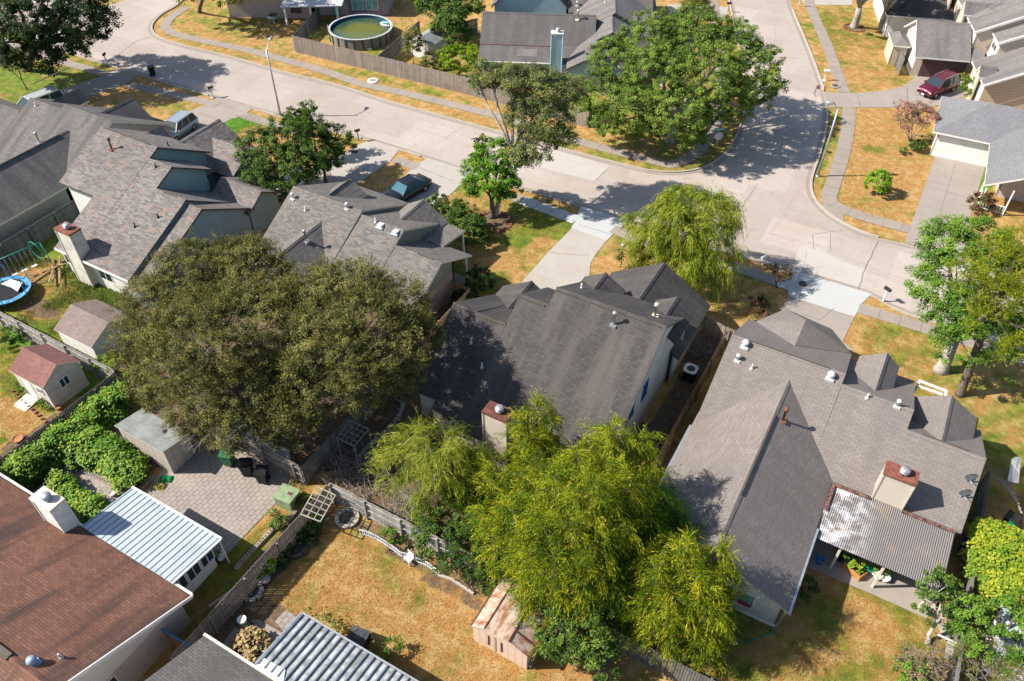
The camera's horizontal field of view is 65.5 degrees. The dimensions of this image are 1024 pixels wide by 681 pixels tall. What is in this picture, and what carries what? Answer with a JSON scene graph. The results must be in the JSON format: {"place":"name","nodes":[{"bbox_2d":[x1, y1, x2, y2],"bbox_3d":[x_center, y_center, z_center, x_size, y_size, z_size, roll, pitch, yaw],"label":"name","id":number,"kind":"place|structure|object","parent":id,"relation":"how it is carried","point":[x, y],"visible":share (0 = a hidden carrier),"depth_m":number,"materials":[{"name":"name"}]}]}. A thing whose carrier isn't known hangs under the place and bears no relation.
{"place":"outdoors","nodes":[
{"label":"outdoors","id":0,"kind":"place"},
{"bbox_2d":[12,254,143,335],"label":"tall grass","id":1,"kind":"structure","parent":0,"point":[79,288],"depth_m":61.66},
{"bbox_2d":[0,67,174,251],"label":"valley roof house","id":2,"kind":"structure","parent":0,"point":[44,143],"depth_m":69.80,"materials":[{"name":"grey"}]},
{"bbox_2d":[0,473,229,680],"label":"brown roof house","id":3,"kind":"structure","parent":0,"point":[78,602],"depth_m":40.37,"materials":[{"name":"red"}]},
{"bbox_2d":[145,611,417,680],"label":"slate roof house","id":4,"kind":"structure","parent":0,"point":[303,646],"depth_m":37.96,"materials":[{"name":"grey"}]},
{"bbox_2d":[226,0,393,25],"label":"pool house","id":5,"kind":"structure","parent":0,"point":[286,9],"depth_m":100.32,"materials":[{"name":"grey"}]},
{"bbox_2d":[255,179,471,329],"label":"mottled roof house","id":6,"kind":"structure","parent":0,"point":[345,219],"depth_m":60.67,"materials":[{"name":"grey"}]},
{"bbox_2d":[0,0,1023,680],"bbox_3d":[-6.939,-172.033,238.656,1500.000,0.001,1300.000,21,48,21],"label":"ground","id":7,"kind":"structure","parent":0,"point":[992,400],"depth_m":54.89,"materials":[{"name":"plant"}]},
{"bbox_2d":[0,264,32,311],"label":"trampoline","id":8,"kind":"object","parent":7,"relation":"on","point":[13,288],"visible":1,"depth_m":61.10,"materials":[{"name":"blue plastic"}]},
{"bbox_2d":[0,200,78,267],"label":"board fence","id":9,"kind":"object","parent":7,"relation":"on","point":[12,243],"visible":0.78,"depth_m":65.94,"materials":[{"name":"wood"}]},
{"bbox_2d":[9,344,89,411],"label":"garden shed","id":10,"kind":"structure","parent":7,"relation":"on","point":[52,376],"depth_m":52.77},
{"bbox_2d":[0,373,116,465],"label":"board fence","id":11,"kind":"object","parent":7,"relation":"on","point":[95,389],"visible":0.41,"depth_m":50.85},
{"bbox_2d":[0,312,118,381],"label":"board fence","id":12,"kind":"object","parent":7,"relation":"on","point":[36,336],"visible":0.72,"depth_m":55.80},
{"bbox_2d":[0,0,123,77],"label":"oak tree","id":13,"kind":"object","parent":7,"relation":"on","point":[32,47],"visible":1,"depth_m":80.85,"materials":[{"name":"green plant"}]},
{"bbox_2d":[0,379,134,492],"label":"vegetable vines","id":14,"kind":"object","parent":7,"relation":"on","point":[108,405],"visible":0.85,"depth_m":49.34,"materials":[{"name":"green plant"}]},
{"bbox_2d":[43,468,109,528],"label":"vegetable vines","id":15,"kind":"object","parent":7,"relation":"on","point":[84,506],"visible":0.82,"depth_m":46.83,"materials":[{"name":"green plant"}]},
{"bbox_2d":[54,299,137,360],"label":"white shed","id":16,"kind":"structure","parent":7,"relation":"on","point":[79,326],"depth_m":55.99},
{"bbox_2d":[61,419,151,495],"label":"vegetable vines","id":17,"kind":"object","parent":7,"relation":"on","point":[112,457],"visible":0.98,"depth_m":48.81,"materials":[{"name":"green plant"}]},
{"bbox_2d":[114,408,195,473],"bbox_3d":[-22.196,6.213,49.811,4.200,2.400,2.050,21,48,21],"label":"lean to shed","id":18,"kind":"object","parent":7,"relation":"on","point":[143,434],"visible":0.77,"depth_m":49.10,"materials":[{"name":"beige paint"}]},
{"bbox_2d":[53,119,282,307],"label":"stepped roof house","id":19,"kind":"structure","parent":7,"relation":"on","point":[136,195],"depth_m":63.15,"materials":[{"name":"grey"}]},
{"bbox_2d":[64,416,295,630],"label":"paved yard","id":20,"kind":"structure","parent":7,"relation":"on","point":[215,495],"depth_m":48.28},
{"bbox_2d":[252,464,270,484],"bbox_3d":[-15.183,8.229,48.532,0.833,1.140,0.773,3,44,3],"label":"wheelie bin","id":21,"kind":"object","parent":20,"relation":"on","point":[260,473],"visible":1,"depth_m":48.24,"materials":[{"name":"black plastic"}]},
{"bbox_2d":[100,224,326,460],"bbox_3d":[-18.061,-0.282,50.010,17.397,11.633,14.407,21,48,21],"label":"broad tree","id":22,"kind":"object","parent":7,"relation":"on","point":[156,346],"visible":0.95,"depth_m":46.56,"materials":[{"name":"green plant"}]},
{"bbox_2d":[152,372,294,452],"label":"dead branches","id":23,"kind":"object","parent":22,"relation":"attached to","point":[202,405],"visible":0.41,"depth_m":46.70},
{"bbox_2d":[170,485,330,659],"bbox_3d":[-13.716,12.623,43.386,0.170,1.878,12.050,22,48,21],"label":"board fence","id":24,"kind":"object","parent":7,"relation":"on","point":[293,528],"visible":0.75,"depth_m":42.77,"materials":[{"name":"wood"}]},
{"bbox_2d":[234,526,275,569],"bbox_3d":[-14.581,11.758,45.508,0.200,0.203,3.340,23,48,22],"label":"cinder block row","id":25,"kind":"object","parent":7,"relation":"on","point":[254,548],"visible":0.97,"depth_m":45.34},
{"bbox_2d":[210,422,303,483],"bbox_3d":[-16.172,6.766,49.535,8.151,1.880,0.170,22,48,21],"label":"board fence","id":26,"kind":"object","parent":7,"relation":"on","point":[266,456],"visible":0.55,"depth_m":48.89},
{"bbox_2d":[229,111,331,195],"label":"leafy tree","id":27,"kind":"object","parent":7,"relation":"on","point":[279,150],"visible":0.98,"depth_m":67.48,"materials":[{"name":"green plant"}]},
{"bbox_2d":[272,483,300,511],"bbox_3d":[-13.357,9.384,47.439,1.250,0.980,1.100,18,46,18],"label":"utility box","id":28,"kind":"object","parent":7,"relation":"on","point":[284,496],"visible":0.97,"depth_m":47.12,"materials":[{"name":"green paint"}]},
{"bbox_2d":[275,511,323,569],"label":"shaded plants","id":29,"kind":"object","parent":7,"relation":"on","point":[307,530],"visible":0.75,"depth_m":45.41,"materials":[{"name":"green plant"}]},
{"bbox_2d":[293,7,321,44],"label":"board fence","id":30,"kind":"object","parent":7,"relation":"on","point":[312,22],"visible":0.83,"depth_m":96.87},
{"bbox_2d":[284,107,357,182],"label":"leafy tree","id":31,"kind":"object","parent":7,"relation":"on","point":[335,146],"visible":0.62,"depth_m":70.36,"materials":[{"name":"green plant"}]},
{"bbox_2d":[335,507,359,528],"bbox_3d":[-9.715,10.452,46.897,1.443,0.180,1.432,21,48,21],"label":"fire ring","id":32,"kind":"object","parent":7,"relation":"on","point":[346,518],"visible":1,"depth_m":46.87,"materials":[{"name":"concrete"}]},
{"bbox_2d":[243,251,454,450],"bbox_3d":[-9.815,1.241,48.206,12.399,11.916,12.074,6,44,6],"label":"broad tree","id":33,"kind":"object","parent":7,"relation":"on","point":[355,364],"visible":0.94,"depth_m":45.25,"materials":[{"name":"green plant"}]},
{"bbox_2d":[336,420,373,468],"bbox_3d":[-9.817,6.456,49.611,1.599,2.224,1.576,21,48,21],"label":"pergola frame","id":34,"kind":"object","parent":7,"relation":"on","point":[352,432],"visible":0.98,"depth_m":48.95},
{"bbox_2d":[313,433,404,507],"bbox_3d":[-9.367,7.702,48.760,5.451,1.726,5.762,-28,50,-26],"label":"brush pile","id":35,"kind":"object","parent":7,"relation":"on","point":[355,471],"visible":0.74,"depth_m":48.87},
{"bbox_2d":[300,345,418,484],"bbox_3d":[-9.547,4.461,51.957,0.148,1.879,12.350,21,48,21],"label":"board fence","id":36,"kind":"object","parent":7,"relation":"on","point":[317,468],"visible":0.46,"depth_m":49.70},
{"bbox_2d":[347,625,371,649],"bbox_3d":[-7.910,15.451,41.161,1.000,0.850,0.900,14,45,14],"label":"compost bin","id":37,"kind":"object","parent":7,"relation":"on","point":[364,635],"visible":0.74,"depth_m":40.94,"materials":[{"name":"black plastic"}]},
{"bbox_2d":[328,14,393,50],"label":"round pool","id":38,"kind":"structure","parent":7,"relation":"on","point":[353,32],"depth_m":95.28,"materials":[{"name":"liquid"}]},
{"bbox_2d":[299,602,423,680],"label":"creeper","id":39,"kind":"object","parent":7,"relation":"on","point":[333,624],"visible":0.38,"depth_m":41.44,"materials":[{"name":"green plant"}]},
{"bbox_2d":[353,396,405,465],"bbox_3d":[-8.373,5.887,51.705,1.110,0.160,6.280,15,46,15],"label":"stone edging","id":40,"kind":"object","parent":7,"relation":"on","point":[401,409],"visible":0.88,"depth_m":51.93,"materials":[{"name":"stone"}]},
{"bbox_2d":[372,635,406,661],"bbox_3d":[-6.342,15.854,40.648,1.543,1.175,1.832,21,48,21],"label":"bush","id":41,"kind":"object","parent":7,"relation":"on","point":[397,649],"visible":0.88,"depth_m":40.58,"materials":[{"name":"green plant"}]},
{"bbox_2d":[377,21,419,66],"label":"board fence","id":42,"kind":"object","parent":7,"relation":"on","point":[393,50],"visible":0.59,"depth_m":92.13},
{"bbox_2d":[375,477,428,536],"bbox_3d":[-6.437,9.623,46.719,4.096,1.766,4.202,-6,44,-6],"label":"brush pile","id":43,"kind":"object","parent":7,"relation":"on","point":[396,505],"visible":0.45,"depth_m":47.19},
{"bbox_2d":[401,25,426,63],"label":"young tree","id":44,"kind":"object","parent":7,"relation":"on","point":[419,43],"visible":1,"depth_m":89.33,"materials":[{"name":"green plant"}]},
{"bbox_2d":[328,482,511,582],"bbox_3d":[-5.123,11.155,44.927,12.850,1.879,0.170,21,48,21],"label":"board fence","id":45,"kind":"object","parent":7,"relation":"on","point":[364,507],"visible":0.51,"depth_m":45.79,"materials":[{"name":"wood"}]},
{"bbox_2d":[358,403,486,527],"bbox_3d":[-5.073,7.380,45.155,7.495,7.232,6.879,21,48,21],"label":"weeping willow","id":46,"kind":"object","parent":7,"relation":"on","point":[421,466],"visible":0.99,"depth_m":43.99,"materials":[{"name":"green plant"}]},
{"bbox_2d":[409,29,448,59],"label":"grey shed","id":47,"kind":"structure","parent":7,"relation":"on","point":[433,39],"depth_m":91.85,"materials":[{"name":"white paint"}]},
{"bbox_2d":[394,534,486,591],"bbox_3d":[-3.954,12.066,44.802,6.367,0.762,2.206,21,48,21],"label":"weed bed","id":48,"kind":"object","parent":7,"relation":"on","point":[460,570],"visible":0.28,"depth_m":44.26,"materials":[{"name":"green plant"}]},
{"bbox_2d":[292,35,589,127],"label":"board fence","id":49,"kind":"object","parent":7,"relation":"on","point":[321,50],"visible":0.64,"depth_m":88.03,"materials":[{"name":"wood"}]},
{"bbox_2d":[405,485,483,574],"bbox_3d":[-3.121,10.490,44.280,5.127,3.934,5.207,-15,46,-15],"label":"bush","id":50,"kind":"object","parent":7,"relation":"on","point":[420,540],"visible":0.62,"depth_m":42.97,"materials":[{"name":"green plant"}]},
{"bbox_2d":[419,280,469,351],"bbox_3d":[-5.530,-1.578,58.297,1.812,1.880,6.745,21,48,21],"label":"board fence","id":51,"kind":"object","parent":7,"relation":"on","point":[456,286],"visible":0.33,"depth_m":58.99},
{"bbox_2d":[408,0,486,47],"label":"leafy tree","id":52,"kind":"object","parent":7,"relation":"on","point":[449,22],"visible":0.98,"depth_m":90.64,"materials":[{"name":"green plant"}]},
{"bbox_2d":[436,43,476,72],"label":"bush","id":53,"kind":"object","parent":7,"relation":"on","point":[469,59],"visible":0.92,"depth_m":87.67,"materials":[{"name":"green plant"}]},
{"bbox_2d":[443,201,486,231],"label":"bush","id":54,"kind":"object","parent":7,"relation":"on","point":[458,213],"visible":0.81,"depth_m":66.33,"materials":[{"name":"green plant"}]},
{"bbox_2d":[437,513,505,584],"bbox_3d":[-2.101,11.495,43.599,4.139,3.418,4.100,-15,46,-15],"label":"bush","id":55,"kind":"object","parent":7,"relation":"on","point":[469,572],"visible":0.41,"depth_m":42.51,"materials":[{"name":"green plant"}]},
{"bbox_2d":[455,213,491,245],"bbox_3d":[-3.087,-9.049,65.734,3.000,2.643,3.418,-10,45,-10],"label":"bush","id":56,"kind":"object","parent":7,"relation":"on","point":[479,222],"visible":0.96,"depth_m":64.92,"materials":[{"name":"green plant"}]},
{"bbox_2d":[460,264,496,295],"bbox_3d":[-2.575,-4.575,61.225,2.679,2.383,3.328,21,48,21],"label":"bush","id":57,"kind":"object","parent":7,"relation":"on","point":[475,272],"visible":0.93,"depth_m":60.96,"materials":[{"name":"green plant"}]},
{"bbox_2d":[457,135,528,218],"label":"leafy tree","id":58,"kind":"object","parent":7,"relation":"on","point":[475,159],"visible":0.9,"depth_m":66.32,"materials":[{"name":"green plant"}]},
{"bbox_2d":[471,578,549,669],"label":"rusty shed","id":59,"kind":"structure","parent":7,"relation":"on","point":[494,632],"depth_m":40.29,"materials":[{"name":"beige paint"}]},
{"bbox_2d":[465,57,587,216],"bbox_3d":[1.394,-16.791,66.356,10.295,12.998,7.143,-2,44,-2],"label":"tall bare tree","id":60,"kind":"object","parent":7,"relation":"on","point":[558,133],"visible":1,"depth_m":63.81,"materials":[{"name":"green plant"}]},
{"bbox_2d":[493,384,572,490],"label":"weeping cypress","id":61,"kind":"object","parent":7,"relation":"on","point":[545,440],"visible":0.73,"depth_m":43.83,"materials":[{"name":"green plant"}]},
{"bbox_2d":[54,0,1023,348],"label":"gutter","id":62,"kind":"object","parent":7,"relation":"on","point":[812,164],"visible":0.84,"depth_m":78.31,"materials":[{"name":"concrete"}]},
{"bbox_2d":[417,412,684,660],"bbox_3d":[2.502,7.618,42.255,12.159,10.991,14.712,-25,49,-24],"label":"weeping cypress","id":63,"kind":"object","parent":7,"relation":"on","point":[563,531],"visible":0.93,"depth_m":39.23,"materials":[{"name":"green plant"}]},
{"bbox_2d":[175,469,944,664],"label":"patio slab","id":64,"kind":"structure","parent":7,"relation":"on","point":[898,589],"depth_m":43.85,"materials":[{"name":"concrete"}]},
{"bbox_2d":[228,623,271,664],"bbox_3d":[-13.338,15.600,40.876,2.642,1.061,2.113,21,48,21],"label":"firewood pile","id":65,"kind":"object","parent":64,"relation":"on","point":[246,637],"visible":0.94,"depth_m":40.78,"materials":[{"name":"wood"}]},
{"bbox_2d":[842,557,867,580],"bbox_3d":[19.088,12.511,44.108,1.068,0.984,1.110,-24,48,-23],"label":"planter box","id":66,"kind":"object","parent":64,"relation":"on","point":[855,570],"visible":1,"depth_m":43.98,"materials":[{"name":"orange wood"}]},
{"bbox_2d":[477,0,659,92],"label":"blue gable house","id":67,"kind":"structure","parent":7,"relation":"on","point":[561,42],"depth_m":87.39,"materials":[{"name":"grey"}]},
{"bbox_2d":[491,0,652,13],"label":"blue house","id":68,"kind":"structure","parent":7,"relation":"on","point":[549,6],"depth_m":95.05,"materials":[{"name":"grey"}]},
{"bbox_2d":[529,585,623,680],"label":"hedge tree","id":69,"kind":"object","parent":7,"relation":"on","point":[586,652],"visible":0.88,"depth_m":38.44,"materials":[{"name":"green plant"}]},
{"bbox_2d":[556,480,706,644],"bbox_3d":[6.144,11.407,40.866,9.852,7.392,6.106,-29,51,-27],"label":"weeping cypress","id":70,"kind":"object","parent":7,"relation":"on","point":[673,518],"visible":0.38,"depth_m":39.83,"materials":[{"name":"green plant"}]},
{"bbox_2d":[572,618,713,680],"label":"board fence","id":71,"kind":"object","parent":7,"relation":"on","point":[659,666],"visible":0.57,"depth_m":39.74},
{"bbox_2d":[569,1,791,151],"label":"corner tree","id":72,"kind":"object","parent":7,"relation":"on","point":[674,106],"visible":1,"depth_m":73.75,"materials":[{"name":"green plant"}]},
{"bbox_2d":[611,178,750,309],"bbox_3d":[12.815,-7.373,59.869,9.604,8.306,9.253,-3,44,-3],"label":"weeping willow","id":73,"kind":"object","parent":7,"relation":"on","point":[696,245],"visible":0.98,"depth_m":58.26,"materials":[{"name":"green plant"}]},
{"bbox_2d":[612,518,753,678],"bbox_3d":[8.179,12.217,39.038,7.582,8.714,6.229,13,45,14],"label":"weeping cypress","id":74,"kind":"object","parent":7,"relation":"on","point":[671,601],"visible":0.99,"depth_m":38.08,"materials":[{"name":"green plant"}]},
{"bbox_2d":[646,328,727,481],"bbox_3d":[9.477,6.858,49.402,0.170,1.930,23.450,21,48,21],"label":"board fence","id":75,"kind":"object","parent":7,"relation":"on","point":[679,423],"visible":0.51,"depth_m":52.22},
{"bbox_2d":[681,363,698,383],"bbox_3d":[12.280,2.252,54.942,0.940,0.960,0.940,21,48,21],"label":"air conditioner","id":76,"kind":"object","parent":7,"relation":"on","point":[689,372],"visible":1,"depth_m":54.66,"materials":[{"name":"grey metal"}]},
{"bbox_2d":[678,0,719,27],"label":"conifer","id":77,"kind":"object","parent":7,"relation":"on","point":[700,2],"visible":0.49,"depth_m":94.80,"materials":[{"name":"green plant"}]},
{"bbox_2d":[687,328,725,364],"bbox_3d":[13.471,0.033,56.974,3.963,1.494,4.092,-14,45,-15],"label":"bush","id":78,"kind":"object","parent":7,"relation":"on","point":[693,341],"visible":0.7,"depth_m":56.84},
{"bbox_2d":[701,316,734,347],"bbox_3d":[15.226,-0.358,57.018,3.480,1.878,0.258,29,51,27],"label":"board fence","id":79,"kind":"object","parent":7,"relation":"on","point":[717,337],"visible":0.62,"depth_m":57.24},
{"bbox_2d":[460,8,994,463],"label":"lawn grass","id":80,"kind":"structure","parent":7,"relation":"on","point":[845,174],"depth_m":75.12,"materials":[{"name":"plant"}]},
{"bbox_2d":[797,574,820,603],"bbox_3d":[15.713,13.345,43.091,2.009,1.438,1.702,21,48,21],"label":"bush","id":81,"kind":"object","parent":7,"relation":"on","point":[814,588],"visible":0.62,"depth_m":42.74,"materials":[{"name":"green plant"}]},
{"bbox_2d":[656,309,986,628],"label":"taupe roof house","id":82,"kind":"structure","parent":7,"relation":"on","point":[797,424],"depth_m":45.09,"materials":[{"name":"grey"}]},
{"bbox_2d":[863,169,892,195],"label":"round bush","id":83,"kind":"object","parent":7,"relation":"on","point":[886,181],"visible":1,"depth_m":70.45,"materials":[{"name":"green plant"}]},
{"bbox_2d":[873,0,953,36],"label":"black roof house","id":84,"kind":"structure","parent":7,"relation":"on","point":[900,14],"depth_m":94.80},
{"bbox_2d":[890,98,940,146],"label":"crape myrtle","id":85,"kind":"object","parent":7,"relation":"on","point":[914,111],"visible":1,"depth_m":76.14,"materials":[{"name":"pink plant"}]},
{"bbox_2d":[892,652,941,680],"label":"bush","id":86,"kind":"object","parent":7,"relation":"on","point":[908,666],"visible":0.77,"depth_m":39.07,"materials":[{"name":"green plant"}]},
{"bbox_2d":[893,635,960,680],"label":"grey shrub","id":87,"kind":"object","parent":7,"relation":"on","point":[930,658],"visible":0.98,"depth_m":39.01,"materials":[{"name":"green plant"}]},
{"bbox_2d":[910,563,976,645],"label":"pear tree","id":88,"kind":"object","parent":7,"relation":"on","point":[950,586],"visible":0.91,"depth_m":40.34,"materials":[{"name":"green plant"}]},
{"bbox_2d":[884,0,1023,108],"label":"tan siding house","id":89,"kind":"structure","parent":7,"relation":"on","point":[982,41],"depth_m":86.50,"materials":[{"name":"grey"}]},
{"bbox_2d":[917,59,967,77],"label":"garage door","id":90,"kind":"structure","parent":89,"relation":"in","point":[929,67],"depth_m":87.76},
{"bbox_2d":[902,212,1023,375],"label":"leafy tree","id":91,"kind":"object","parent":7,"relation":"on","point":[957,229],"visible":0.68,"depth_m":50.83,"materials":[{"name":"green plant"}]},
{"bbox_2d":[947,470,990,680],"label":"board fence","id":92,"kind":"object","parent":7,"relation":"on","point":[982,488],"visible":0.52,"depth_m":43.29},
{"bbox_2d":[958,514,1023,612],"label":"vine mound","id":93,"kind":"object","parent":92,"relation":"on","point":[998,569],"visible":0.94,"depth_m":42.52,"materials":[{"name":"yellow plant"}]},
{"bbox_2d":[929,96,1023,215],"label":"blue grey roof house","id":94,"kind":"structure","parent":7,"relation":"on","point":[989,136],"depth_m":73.93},
{"bbox_2d":[937,136,988,166],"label":"garage door","id":95,"kind":"structure","parent":94,"relation":"in","point":[951,148],"depth_m":75.08,"materials":[{"name":"white paint"}]},
{"bbox_2d":[937,633,1023,680],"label":"grey shrub","id":96,"kind":"object","parent":7,"relation":"on","point":[980,674],"visible":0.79,"depth_m":38.77,"materials":[{"name":"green plant"}]},
{"bbox_2d":[965,190,998,212],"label":"bush","id":97,"kind":"object","parent":7,"relation":"on","point":[989,199],"visible":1,"depth_m":68.91,"materials":[{"name":"brown plant"}]},
{"bbox_2d":[944,220,1023,397],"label":"tree","id":98,"kind":"object","parent":7,"relation":"on","point":[991,302],"visible":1,"depth_m":48.62,"materials":[{"name":"green plant"}]},
{"bbox_2d":[946,587,1023,680],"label":"leafy tree","id":99,"kind":"object","parent":7,"relation":"on","point":[979,614],"visible":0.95,"depth_m":38.77,"materials":[{"name":"green plant"}]},
{"bbox_2d":[0,0,1023,337],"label":"street","id":100,"kind":"structure","parent":0,"point":[746,166],"depth_m":78.74,"materials":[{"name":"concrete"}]},
{"bbox_2d":[8,0,1023,351],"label":"kerb","id":101,"kind":"structure","parent":100,"relation":"on","point":[542,142],"depth_m":80.14,"materials":[{"name":"concrete"}]},
{"bbox_2d":[118,9,936,301],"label":"road joint","id":102,"kind":"object","parent":100,"relation":"on","point":[625,191],"visible":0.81,"depth_m":74.84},
{"bbox_2d":[532,150,866,286],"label":"road patch","id":103,"kind":"object","parent":100,"relation":"on","point":[824,265],"visible":0.82,"depth_m":65.29,"materials":[{"name":"concrete"}]},
{"bbox_2d":[4,0,1023,364],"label":"pavement","id":104,"kind":"structure","parent":0,"point":[832,204],"depth_m":78.56,"materials":[{"name":"concrete"}]},
{"bbox_2d":[61,0,984,350],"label":"driveway","id":105,"kind":"structure","parent":0,"point":[817,300],"depth_m":72.01,"materials":[{"name":"concrete"}]},
{"bbox_2d":[17,85,63,106],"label":"parked van","id":106,"kind":"object","parent":105,"relation":"on","point":[51,92],"visible":0.31,"depth_m":82.18,"materials":[{"name":"silver metal"}]},
{"bbox_2d":[165,110,198,140],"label":"van","id":107,"kind":"object","parent":105,"relation":"on","point":[183,122],"visible":0.69,"depth_m":78.90,"materials":[{"name":"silver metal"}]},
{"bbox_2d":[384,173,431,200],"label":"parked sedan","id":108,"kind":"object","parent":105,"relation":"on","point":[406,187],"visible":0.71,"depth_m":70.82,"materials":[{"name":"black paint"}]},
{"bbox_2d":[916,69,960,98],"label":"parked suv","id":109,"kind":"object","parent":105,"relation":"on","point":[934,86],"visible":1,"depth_m":85.07,"materials":[{"name":"red paint"}]},
{"bbox_2d":[412,262,710,483],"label":"charcoal roof house","id":110,"kind":"structure","parent":0,"point":[603,347],"depth_m":49.64,"materials":[{"name":"grey"}]},
{"bbox_2d":[978,605,1023,680],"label":"neighbour shed","id":111,"kind":"structure","parent":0,"point":[1007,619],"depth_m":39.57,"materials":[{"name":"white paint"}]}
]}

